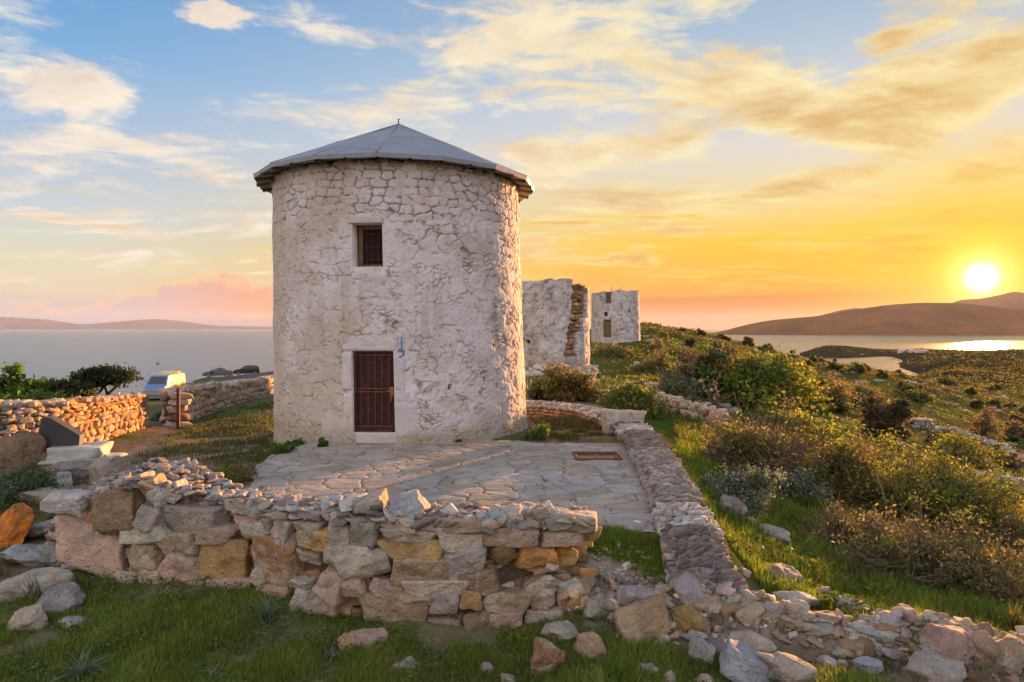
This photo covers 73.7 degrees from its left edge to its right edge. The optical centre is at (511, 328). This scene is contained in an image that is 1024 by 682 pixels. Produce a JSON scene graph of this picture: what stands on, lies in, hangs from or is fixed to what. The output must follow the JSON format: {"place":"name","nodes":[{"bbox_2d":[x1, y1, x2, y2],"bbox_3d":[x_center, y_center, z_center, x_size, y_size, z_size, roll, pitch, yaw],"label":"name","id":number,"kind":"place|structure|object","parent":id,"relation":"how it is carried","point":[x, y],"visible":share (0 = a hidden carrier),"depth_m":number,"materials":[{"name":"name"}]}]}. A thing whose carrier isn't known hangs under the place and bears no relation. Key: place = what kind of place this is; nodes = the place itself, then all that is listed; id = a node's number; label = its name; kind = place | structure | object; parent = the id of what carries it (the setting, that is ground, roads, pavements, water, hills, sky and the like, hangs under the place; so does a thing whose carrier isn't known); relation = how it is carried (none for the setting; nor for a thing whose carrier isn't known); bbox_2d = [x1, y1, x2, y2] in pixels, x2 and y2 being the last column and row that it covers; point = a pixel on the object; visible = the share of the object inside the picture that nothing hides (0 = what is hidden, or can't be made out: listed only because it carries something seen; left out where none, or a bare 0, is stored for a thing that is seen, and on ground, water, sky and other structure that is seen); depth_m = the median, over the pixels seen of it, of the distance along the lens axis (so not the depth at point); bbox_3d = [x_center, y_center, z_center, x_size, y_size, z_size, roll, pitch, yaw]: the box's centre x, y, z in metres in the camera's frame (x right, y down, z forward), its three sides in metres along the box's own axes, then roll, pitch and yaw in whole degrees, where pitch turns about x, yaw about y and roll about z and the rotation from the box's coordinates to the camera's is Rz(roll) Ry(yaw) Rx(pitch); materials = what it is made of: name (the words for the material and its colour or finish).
{"place":"outdoors","nodes":[
{"label":"outdoors","id":0,"kind":"place"},
{"bbox_2d":[0,317,272,329],"bbox_3d":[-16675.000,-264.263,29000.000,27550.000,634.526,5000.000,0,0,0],"label":"hills","id":1,"kind":"structure","parent":0,"point":[9,323],"depth_m":27998.78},
{"bbox_2d":[148,374,272,398],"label":"road","id":2,"kind":"structure","parent":0,"point":[246,376],"depth_m":74.51,"materials":[{"name":"asphalt"}]},
{"bbox_2d":[142,373,185,395],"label":"van","id":3,"kind":"object","parent":2,"relation":"on","point":[155,382],"visible":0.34,"depth_m":49.87,"materials":[{"name":"paint"}]},
{"bbox_2d":[249,439,655,531],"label":"pavement","id":4,"kind":"structure","parent":0,"point":[485,473],"depth_m":12.59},
{"bbox_2d":[572,451,622,460],"bbox_3d":[1.777,2.713,14.363,0.970,0.097,0.800,0,0,0],"label":"drain hatch","id":5,"kind":"object","parent":4,"relation":"in","point":[595,455],"visible":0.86,"depth_m":14.57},
{"bbox_2d":[11,436,1000,681],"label":"gravel","id":6,"kind":"structure","parent":0,"point":[625,566],"depth_m":8.11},
{"bbox_2d":[0,323,1023,681],"bbox_3d":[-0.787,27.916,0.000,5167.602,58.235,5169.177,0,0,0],"label":"ground","id":7,"kind":"structure","parent":0,"point":[142,441],"depth_m":14.50,"materials":[{"name":"plant"}]},
{"bbox_2d":[0,503,34,546],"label":"fieldstone","id":8,"kind":"object","parent":7,"relation":"on","point":[16,521],"visible":0.91,"depth_m":9.92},
{"bbox_2d":[0,431,46,467],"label":"fieldstone","id":9,"kind":"object","parent":7,"relation":"on","point":[25,446],"visible":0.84,"depth_m":15.26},
{"bbox_2d":[0,361,53,399],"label":"bush","id":10,"kind":"object","parent":7,"relation":"on","point":[15,371],"visible":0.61,"depth_m":39.10,"materials":[{"name":"green plant"}]},
{"bbox_2d":[6,603,47,632],"bbox_3d":[-5.267,3.180,7.409,0.361,0.332,0.410,0,0,-42],"label":"fieldstone","id":11,"kind":"object","parent":7,"relation":"on","point":[33,617],"visible":0.91,"depth_m":7.30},
{"bbox_2d":[0,544,56,566],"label":"boulder","id":12,"kind":"object","parent":7,"relation":"on","point":[29,555],"visible":0.66,"depth_m":9.00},
{"bbox_2d":[0,456,65,506],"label":"bush","id":13,"kind":"object","parent":7,"relation":"on","point":[17,481],"visible":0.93,"depth_m":12.47,"materials":[{"name":"green plant"}]},
{"bbox_2d":[11,486,58,504],"bbox_3d":[-8.554,3.058,12.496,1.307,0.292,0.686,0,0,21],"label":"boulder","id":14,"kind":"object","parent":7,"relation":"on","point":[40,494],"visible":0.41,"depth_m":12.24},
{"bbox_2d":[0,567,75,602],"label":"boulder","id":15,"kind":"object","parent":7,"relation":"on","point":[10,590],"visible":0.81,"depth_m":8.18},
{"bbox_2d":[24,519,53,538],"bbox_3d":[-6.905,3.033,10.477,1.311,0.409,0.546,0,0,-37],"label":"boulder","id":16,"kind":"object","parent":7,"relation":"on","point":[40,529],"visible":0.16,"depth_m":10.17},
{"bbox_2d":[14,384,76,399],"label":"bush","id":17,"kind":"object","parent":7,"relation":"on","point":[39,395],"visible":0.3,"depth_m":35.97,"materials":[{"name":"green plant"}]},
{"bbox_2d":[37,540,62,565],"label":"fieldstone","id":18,"kind":"object","parent":7,"relation":"on","point":[48,547],"visible":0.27,"depth_m":9.11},
{"bbox_2d":[36,582,85,615],"bbox_3d":[-5.254,3.169,7.925,0.620,0.268,0.598,0,0,0],"label":"boulder","id":19,"kind":"object","parent":7,"relation":"on","point":[68,595],"visible":0.77,"depth_m":7.84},
{"bbox_2d":[43,371,89,396],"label":"bush","id":20,"kind":"object","parent":7,"relation":"on","point":[72,383],"visible":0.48,"depth_m":40.74,"materials":[{"name":"green plant"}]},
{"bbox_2d":[46,459,95,479],"bbox_3d":[-8.789,2.924,13.915,1.205,0.519,0.534,0,0,-30],"label":"boulder","id":21,"kind":"object","parent":7,"relation":"on","point":[76,468],"visible":0.34,"depth_m":13.73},
{"bbox_2d":[0,392,150,448],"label":"field wall","id":22,"kind":"structure","parent":7,"relation":"on","point":[99,418],"depth_m":18.44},
{"bbox_2d":[39,644,117,681],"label":"grass tuft","id":23,"kind":"object","parent":7,"relation":"on","point":[83,670],"visible":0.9,"depth_m":6.37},
{"bbox_2d":[37,441,127,464],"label":"plinth","id":24,"kind":"structure","parent":7,"relation":"on","point":[96,450],"depth_m":15.64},
{"bbox_2d":[38,416,84,447],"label":"information slab","id":25,"kind":"structure","parent":24,"relation":"on","point":[55,431],"depth_m":15.80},
{"bbox_2d":[73,378,101,396],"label":"bush","id":26,"kind":"object","parent":7,"relation":"on","point":[90,388],"visible":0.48,"depth_m":41.32,"materials":[{"name":"green plant"}]},
{"bbox_2d":[87,454,119,485],"bbox_3d":[-7.890,2.822,13.267,0.657,0.740,0.464,0,0,34],"label":"fieldstone","id":27,"kind":"object","parent":7,"relation":"on","point":[101,467],"visible":0.55,"depth_m":13.12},
{"bbox_2d":[69,362,149,394],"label":"tree","id":28,"kind":"object","parent":7,"relation":"on","point":[102,377],"visible":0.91,"depth_m":43.16,"materials":[{"name":"green plant"}]},
{"bbox_2d":[158,375,273,426],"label":"field wall","id":29,"kind":"structure","parent":7,"relation":"on","point":[198,400],"depth_m":27.29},
{"bbox_2d":[210,451,267,484],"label":"bush","id":30,"kind":"object","parent":7,"relation":"on","point":[235,474],"visible":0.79,"depth_m":12.10,"materials":[{"name":"green plant"}]},
{"bbox_2d":[225,593,295,629],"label":"grass tuft","id":31,"kind":"object","parent":7,"relation":"on","point":[265,618],"visible":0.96,"depth_m":7.33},
{"bbox_2d":[267,440,298,454],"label":"weed","id":32,"kind":"object","parent":7,"relation":"on","point":[279,448],"visible":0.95,"depth_m":14.79,"materials":[{"name":"green plant"}]},
{"bbox_2d":[40,457,622,630],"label":"dry stone wall","id":33,"kind":"structure","parent":7,"relation":"on","point":[415,555],"depth_m":7.71,"materials":[{"name":"stone"}]},
{"bbox_2d":[337,633,355,651],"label":"fieldstone","id":34,"kind":"object","parent":7,"relation":"on","point":[345,639],"visible":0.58,"depth_m":6.92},
{"bbox_2d":[349,627,388,649],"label":"fieldstone","id":35,"kind":"object","parent":7,"relation":"on","point":[370,635],"visible":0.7,"depth_m":6.93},
{"bbox_2d":[253,119,534,444],"bbox_3d":[-3.200,-1.156,19.250,7.687,9.511,7.687,0,0,0],"label":"windmill","id":36,"kind":"object","parent":7,"relation":"on","point":[397,301],"visible":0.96,"depth_m":16.20,"materials":[{"name":"white stone"}]},
{"bbox_2d":[359,225,382,266],"bbox_3d":[-3.313,-1.935,16.235,0.637,1.000,0.100,0,0,4],"label":"window","id":37,"kind":"structure","parent":36,"relation":"in","point":[370,237],"depth_m":16.24,"materials":[{"name":"brown wood"}]},
{"bbox_2d":[354,351,394,431],"bbox_3d":[-3.196,1.475,15.938,0.972,1.890,0.150,0,0,3],"label":"door","id":38,"kind":"structure","parent":36,"relation":"in","point":[374,408],"depth_m":15.97,"materials":[{"name":"wood"}]},
{"bbox_2d":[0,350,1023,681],"bbox_3d":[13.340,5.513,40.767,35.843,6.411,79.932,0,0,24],"label":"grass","id":39,"kind":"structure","parent":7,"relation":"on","point":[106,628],"depth_m":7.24,"materials":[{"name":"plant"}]},
{"bbox_2d":[520,420,550,440],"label":"weed","id":40,"kind":"object","parent":7,"relation":"on","point":[541,433],"visible":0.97,"depth_m":16.62,"materials":[{"name":"green plant"}]},
{"bbox_2d":[525,375,555,400],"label":"shrub","id":41,"kind":"object","parent":7,"relation":"on","point":[534,391],"visible":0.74,"depth_m":30.14,"materials":[{"name":"green plant"}]},
{"bbox_2d":[530,637,565,679],"bbox_3d":[0.339,3.135,6.443,0.358,0.498,0.346,0,0,0],"label":"fieldstone","id":42,"kind":"object","parent":7,"relation":"on","point":[547,655],"visible":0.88,"depth_m":6.34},
{"bbox_2d":[541,620,578,644],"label":"fieldstone","id":43,"kind":"object","parent":7,"relation":"on","point":[563,630],"visible":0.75,"depth_m":6.95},
{"bbox_2d":[521,278,601,376],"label":"ruined windmill","id":44,"kind":"object","parent":7,"relation":"on","point":[555,318],"visible":0.62,"depth_m":47.25},
{"bbox_2d":[536,359,604,402],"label":"shrub","id":45,"kind":"object","parent":7,"relation":"on","point":[570,387],"visible":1,"depth_m":29.07,"materials":[{"name":"green plant"}]},
{"bbox_2d":[573,631,606,660],"bbox_3d":[0.762,3.130,6.678,0.319,0.286,0.275,0,0,0],"label":"fieldstone","id":46,"kind":"object","parent":7,"relation":"on","point":[590,643],"visible":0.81,"depth_m":6.61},
{"bbox_2d":[583,593,608,619],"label":"fieldstone","id":47,"kind":"object","parent":7,"relation":"on","point":[594,607],"visible":0.88,"depth_m":7.37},
{"bbox_2d":[590,337,640,357],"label":"shrub","id":48,"kind":"object","parent":7,"relation":"on","point":[615,350],"visible":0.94,"depth_m":68.01,"materials":[{"name":"green plant"}]},
{"bbox_2d":[591,287,640,342],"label":"roofless windmill","id":49,"kind":"object","parent":7,"relation":"on","point":[615,315],"visible":0.83,"depth_m":88.53,"materials":[{"name":"white stone"}]},
{"bbox_2d":[600,410,645,433],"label":"squared block","id":50,"kind":"structure","parent":7,"relation":"on","point":[608,417],"depth_m":17.71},
{"bbox_2d":[593,376,675,418],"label":"shrub","id":51,"kind":"object","parent":7,"relation":"on","point":[629,396],"visible":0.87,"depth_m":23.46,"materials":[{"name":"green plant"}]},
{"bbox_2d":[616,585,655,605],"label":"fieldstone","id":52,"kind":"object","parent":7,"relation":"on","point":[626,595],"visible":0.6,"depth_m":7.56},
{"bbox_2d":[526,399,748,637],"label":"ring wall","id":53,"kind":"structure","parent":7,"relation":"on","point":[691,533],"depth_m":9.80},
{"bbox_2d":[614,594,669,649],"bbox_3d":[1.349,3.048,7.103,0.598,0.517,0.493,0,0,-20],"label":"boulder","id":54,"kind":"object","parent":7,"relation":"on","point":[646,616],"visible":0.81,"depth_m":6.95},
{"bbox_2d":[625,350,677,374],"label":"shrub","id":55,"kind":"object","parent":7,"relation":"on","point":[649,365],"visible":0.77,"depth_m":52.09,"materials":[{"name":"green plant"}]},
{"bbox_2d":[649,367,701,398],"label":"shrub","id":56,"kind":"object","parent":7,"relation":"on","point":[673,384],"visible":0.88,"depth_m":34.01,"materials":[{"name":"green plant"}]},
{"bbox_2d":[650,334,707,364],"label":"shrub","id":57,"kind":"object","parent":7,"relation":"on","point":[677,352],"visible":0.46,"depth_m":67.95,"materials":[{"name":"green plant"}]},
{"bbox_2d":[670,604,707,632],"bbox_3d":[1.857,3.104,7.177,0.361,0.335,0.278,0,0,0],"label":"fieldstone","id":58,"kind":"object","parent":7,"relation":"on","point":[686,617],"visible":0.88,"depth_m":7.12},
{"bbox_2d":[675,571,706,607],"bbox_3d":[1.955,2.905,7.504,0.383,0.351,0.471,0,0,0],"label":"fieldstone","id":59,"kind":"object","parent":7,"relation":"on","point":[688,590],"visible":0.74,"depth_m":7.37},
{"bbox_2d":[655,391,731,423],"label":"field wall","id":60,"kind":"structure","parent":7,"relation":"on","point":[682,405],"depth_m":25.54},
{"bbox_2d":[686,637,715,664],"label":"fieldstone","id":61,"kind":"object","parent":7,"relation":"on","point":[699,647],"visible":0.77,"depth_m":6.58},
{"bbox_2d":[673,335,739,398],"bbox_3d":[10.908,2.226,38.555,3.702,3.692,2.955,0,0,0],"label":"shrub","id":62,"kind":"object","parent":7,"relation":"on","point":[689,343],"visible":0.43,"depth_m":38.21,"materials":[{"name":"green plant"}]},
{"bbox_2d":[719,495,748,519],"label":"fieldstone","id":63,"kind":"object","parent":7,"relation":"on","point":[734,503],"visible":0.62,"depth_m":12.08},
{"bbox_2d":[696,460,791,518],"bbox_3d":[4.247,3.063,13.184,1.839,1.058,2.081,0,0,-40],"label":"shrub","id":64,"kind":"object","parent":7,"relation":"on","point":[747,489],"visible":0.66,"depth_m":12.83,"materials":[{"name":"green plant"}]},
{"bbox_2d":[719,638,773,681],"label":"boulder","id":65,"kind":"object","parent":7,"relation":"on","point":[739,661],"visible":0.96,"depth_m":6.27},
{"bbox_2d":[734,598,764,624],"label":"fieldstone","id":66,"kind":"object","parent":7,"relation":"on","point":[752,611],"visible":0.92,"depth_m":7.18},
{"bbox_2d":[729,630,776,652],"bbox_3d":[2.425,3.179,6.934,0.420,0.194,0.390,0,0,0],"label":"fieldstone","id":67,"kind":"object","parent":7,"relation":"on","point":[755,641],"visible":0.77,"depth_m":6.86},
{"bbox_2d":[687,339,840,415],"bbox_3d":[13.359,2.600,37.448,7.562,4.589,6.508,0,0,0],"label":"shrub","id":68,"kind":"object","parent":7,"relation":"on","point":[749,380],"visible":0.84,"depth_m":36.17,"materials":[{"name":"green plant"}]},
{"bbox_2d":[760,601,782,618],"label":"fieldstone","id":69,"kind":"object","parent":7,"relation":"on","point":[773,608],"visible":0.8,"depth_m":7.21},
{"bbox_2d":[731,393,812,430],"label":"shrub","id":70,"kind":"object","parent":7,"relation":"on","point":[763,410],"visible":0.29,"depth_m":28.46,"materials":[{"name":"green plant"}]},
{"bbox_2d":[525,321,1023,495],"bbox_3d":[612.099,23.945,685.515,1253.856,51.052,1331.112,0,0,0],"label":"undergrowth","id":71,"kind":"object","parent":7,"relation":"on","point":[960,368],"visible":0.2,"depth_m":125.02,"materials":[{"name":"green plant"}]},
{"bbox_2d":[687,380,861,496],"bbox_3d":[6.402,2.712,17.247,4.651,2.884,4.033,0,0,0],"label":"shrub","id":72,"kind":"object","parent":7,"relation":"on","point":[742,444],"visible":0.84,"depth_m":16.68,"materials":[{"name":"green plant"}]},
{"bbox_2d":[759,523,792,544],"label":"fieldstone","id":73,"kind":"object","parent":7,"relation":"on","point":[785,537],"visible":0.62,"depth_m":11.37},
{"bbox_2d":[766,563,802,588],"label":"fieldstone","id":74,"kind":"object","parent":7,"relation":"on","point":[787,570],"visible":0.48,"depth_m":8.97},
{"bbox_2d":[754,651,817,681],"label":"boulder","id":75,"kind":"object","parent":7,"relation":"on","point":[785,667],"visible":0.92,"depth_m":6.24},
{"bbox_2d":[772,591,819,606],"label":"fieldstone","id":76,"kind":"object","parent":7,"relation":"on","point":[809,599],"visible":0.52,"depth_m":8.15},
{"bbox_2d":[572,331,1023,473],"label":"hillside rubble","id":77,"kind":"object","parent":7,"relation":"on","point":[731,411],"visible":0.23,"depth_m":59.93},
{"bbox_2d":[761,462,837,504],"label":"shrub","id":78,"kind":"object","parent":7,"relation":"on","point":[796,487],"visible":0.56,"depth_m":15.28,"materials":[{"name":"green plant"}]},
{"bbox_2d":[750,400,867,454],"bbox_3d":[11.829,4.062,27.530,3.893,2.422,4.749,0,0,-39],"label":"shrub","id":79,"kind":"object","parent":7,"relation":"on","point":[845,428],"visible":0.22,"depth_m":27.01,"materials":[{"name":"green plant"}]},
{"bbox_2d":[600,565,1023,681],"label":"collapsed wall","id":80,"kind":"structure","parent":7,"relation":"on","point":[891,625],"depth_m":7.07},
{"bbox_2d":[700,596,722,614],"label":"fieldstone","id":81,"kind":"object","parent":80,"relation":"on","point":[715,603],"visible":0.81,"depth_m":7.28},
{"bbox_2d":[856,627,903,645],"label":"fieldstone","id":82,"kind":"object","parent":80,"relation":"on","point":[874,634],"visible":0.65,"depth_m":6.97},
{"bbox_2d":[919,623,975,663],"bbox_3d":[4.279,3.125,6.830,0.407,0.375,0.661,0,0,-17],"label":"boulder","id":83,"kind":"object","parent":80,"relation":"on","point":[952,642],"visible":0.75,"depth_m":6.61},
{"bbox_2d":[814,379,862,413],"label":"shrub","id":84,"kind":"object","parent":7,"relation":"on","point":[837,392],"visible":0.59,"depth_m":55.00,"materials":[{"name":"green plant"}]},
{"bbox_2d":[674,420,1023,620],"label":"ground cover","id":85,"kind":"object","parent":7,"relation":"on","point":[865,588],"visible":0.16,"depth_m":9.94,"materials":[{"name":"green plant"}]},
{"bbox_2d":[834,638,865,656],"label":"fieldstone","id":86,"kind":"object","parent":7,"relation":"on","point":[851,646],"visible":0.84,"depth_m":6.88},
{"bbox_2d":[799,423,907,511],"bbox_3d":[8.473,3.518,17.853,3.501,2.402,3.259,0,0,0],"label":"shrub","id":87,"kind":"object","parent":7,"relation":"on","point":[844,462],"visible":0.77,"depth_m":17.21,"materials":[{"name":"green plant"}]},
{"bbox_2d":[794,491,912,558],"bbox_3d":[6.043,3.551,11.999,2.000,1.209,2.007,0,0,19],"label":"shrub","id":88,"kind":"object","parent":7,"relation":"on","point":[831,526],"visible":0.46,"depth_m":11.93,"materials":[{"name":"green plant"}]},
{"bbox_2d":[836,595,870,614],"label":"fieldstone","id":89,"kind":"object","parent":7,"relation":"on","point":[844,599],"visible":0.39,"depth_m":8.15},
{"bbox_2d":[848,379,885,398],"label":"shrub","id":90,"kind":"object","parent":7,"relation":"on","point":[865,391],"visible":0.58,"depth_m":77.21,"materials":[{"name":"green plant"}]},
{"bbox_2d":[852,656,884,674],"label":"fieldstone","id":91,"kind":"object","parent":7,"relation":"on","point":[861,661],"visible":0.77,"depth_m":6.52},
{"bbox_2d":[849,420,907,471],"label":"shrub","id":92,"kind":"object","parent":7,"relation":"on","point":[884,442],"visible":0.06,"depth_m":27.60,"materials":[{"name":"green plant"}]},
{"bbox_2d":[856,389,915,442],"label":"shrub","id":93,"kind":"object","parent":7,"relation":"on","point":[900,411],"visible":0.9,"depth_m":44.31,"materials":[{"name":"green plant"}]},
{"bbox_2d":[870,441,936,479],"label":"shrub","id":94,"kind":"object","parent":7,"relation":"on","point":[896,453],"visible":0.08,"depth_m":25.06,"materials":[{"name":"green plant"}]},
{"bbox_2d":[893,389,935,403],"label":"shrub","id":95,"kind":"object","parent":7,"relation":"on","point":[909,394],"visible":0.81,"depth_m":101.37,"materials":[{"name":"green plant"}]},
{"bbox_2d":[810,412,1023,537],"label":"shrub","id":96,"kind":"object","parent":7,"relation":"on","point":[958,483],"visible":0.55,"depth_m":16.71,"materials":[{"name":"green plant"}]},
{"bbox_2d":[822,480,1023,602],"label":"shrub","id":97,"kind":"object","parent":7,"relation":"on","point":[950,563],"visible":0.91,"depth_m":10.56,"materials":[{"name":"green plant"}]},
{"bbox_2d":[901,648,966,681],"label":"boulder","id":98,"kind":"object","parent":7,"relation":"on","point":[928,663],"visible":0.95,"depth_m":6.42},
{"bbox_2d":[907,418,1019,474],"bbox_3d":[24.684,6.466,37.767,5.018,3.590,5.060,0,0,-23],"label":"shrub","id":99,"kind":"object","parent":7,"relation":"on","point":[951,447],"visible":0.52,"depth_m":36.98,"materials":[{"name":"green plant"}]},
{"bbox_2d":[909,417,1023,461],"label":"field wall","id":100,"kind":"structure","parent":7,"relation":"on","point":[922,423],"depth_m":63.97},
{"bbox_2d":[962,404,1003,435],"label":"shrub","id":101,"kind":"object","parent":7,"relation":"on","point":[984,423],"visible":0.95,"depth_m":75.14,"materials":[{"name":"brown plant"}]},
{"bbox_2d":[970,630,998,666],"bbox_3d":[4.698,3.205,6.775,0.234,0.354,0.427,0,0,-42],"label":"fieldstone","id":102,"kind":"object","parent":7,"relation":"on","point":[984,643],"visible":0.51,"depth_m":6.72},
{"bbox_2d":[963,486,1023,556],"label":"shrub","id":103,"kind":"object","parent":7,"relation":"on","point":[1019,533],"visible":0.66,"depth_m":15.80,"materials":[{"name":"green plant"}]},
{"bbox_2d":[985,575,1023,609],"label":"shrub","id":104,"kind":"object","parent":7,"relation":"on","point":[1012,595],"visible":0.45,"depth_m":9.81,"materials":[{"name":"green plant"}]},
{"bbox_2d":[990,449,1023,469],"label":"shrub","id":105,"kind":"object","parent":7,"relation":"on","point":[1014,465],"visible":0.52,"depth_m":50.69,"materials":[{"name":"green plant"}]},
{"bbox_2d":[992,631,1023,674],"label":"boulder","id":106,"kind":"object","parent":7,"relation":"on","point":[1010,648],"visible":0.8,"depth_m":6.62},
{"bbox_2d":[995,601,1023,631],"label":"grass tuft","id":107,"kind":"object","parent":7,"relation":"on","point":[1012,622],"visible":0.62,"depth_m":8.35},
{"bbox_2d":[1000,418,1023,440],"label":"shrub","id":108,"kind":"object","parent":7,"relation":"on","point":[1016,430],"visible":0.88,"depth_m":77.98,"materials":[{"name":"brown plant"}]},
{"bbox_2d":[0,330,1023,395],"bbox_3d":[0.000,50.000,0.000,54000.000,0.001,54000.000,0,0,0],"label":"sea","id":109,"kind":"structure","parent":0,"point":[192,355],"depth_m":1768.62,"materials":[{"name":"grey liquid"}]},
{"bbox_2d":[0,0,1023,329],"label":"sky","id":110,"kind":"structure","parent":0,"point":[727,164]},
{"bbox_2d":[713,303,1023,334],"bbox_3d":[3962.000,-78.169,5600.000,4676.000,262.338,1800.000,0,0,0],"label":"hills","id":111,"kind":"structure","parent":0,"point":[935,319],"depth_m":5194.93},
{"bbox_2d":[953,292,1023,309],"bbox_3d":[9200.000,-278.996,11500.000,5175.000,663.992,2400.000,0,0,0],"label":"hills","id":112,"kind":"structure","parent":0,"point":[1012,300],"depth_m":11331.45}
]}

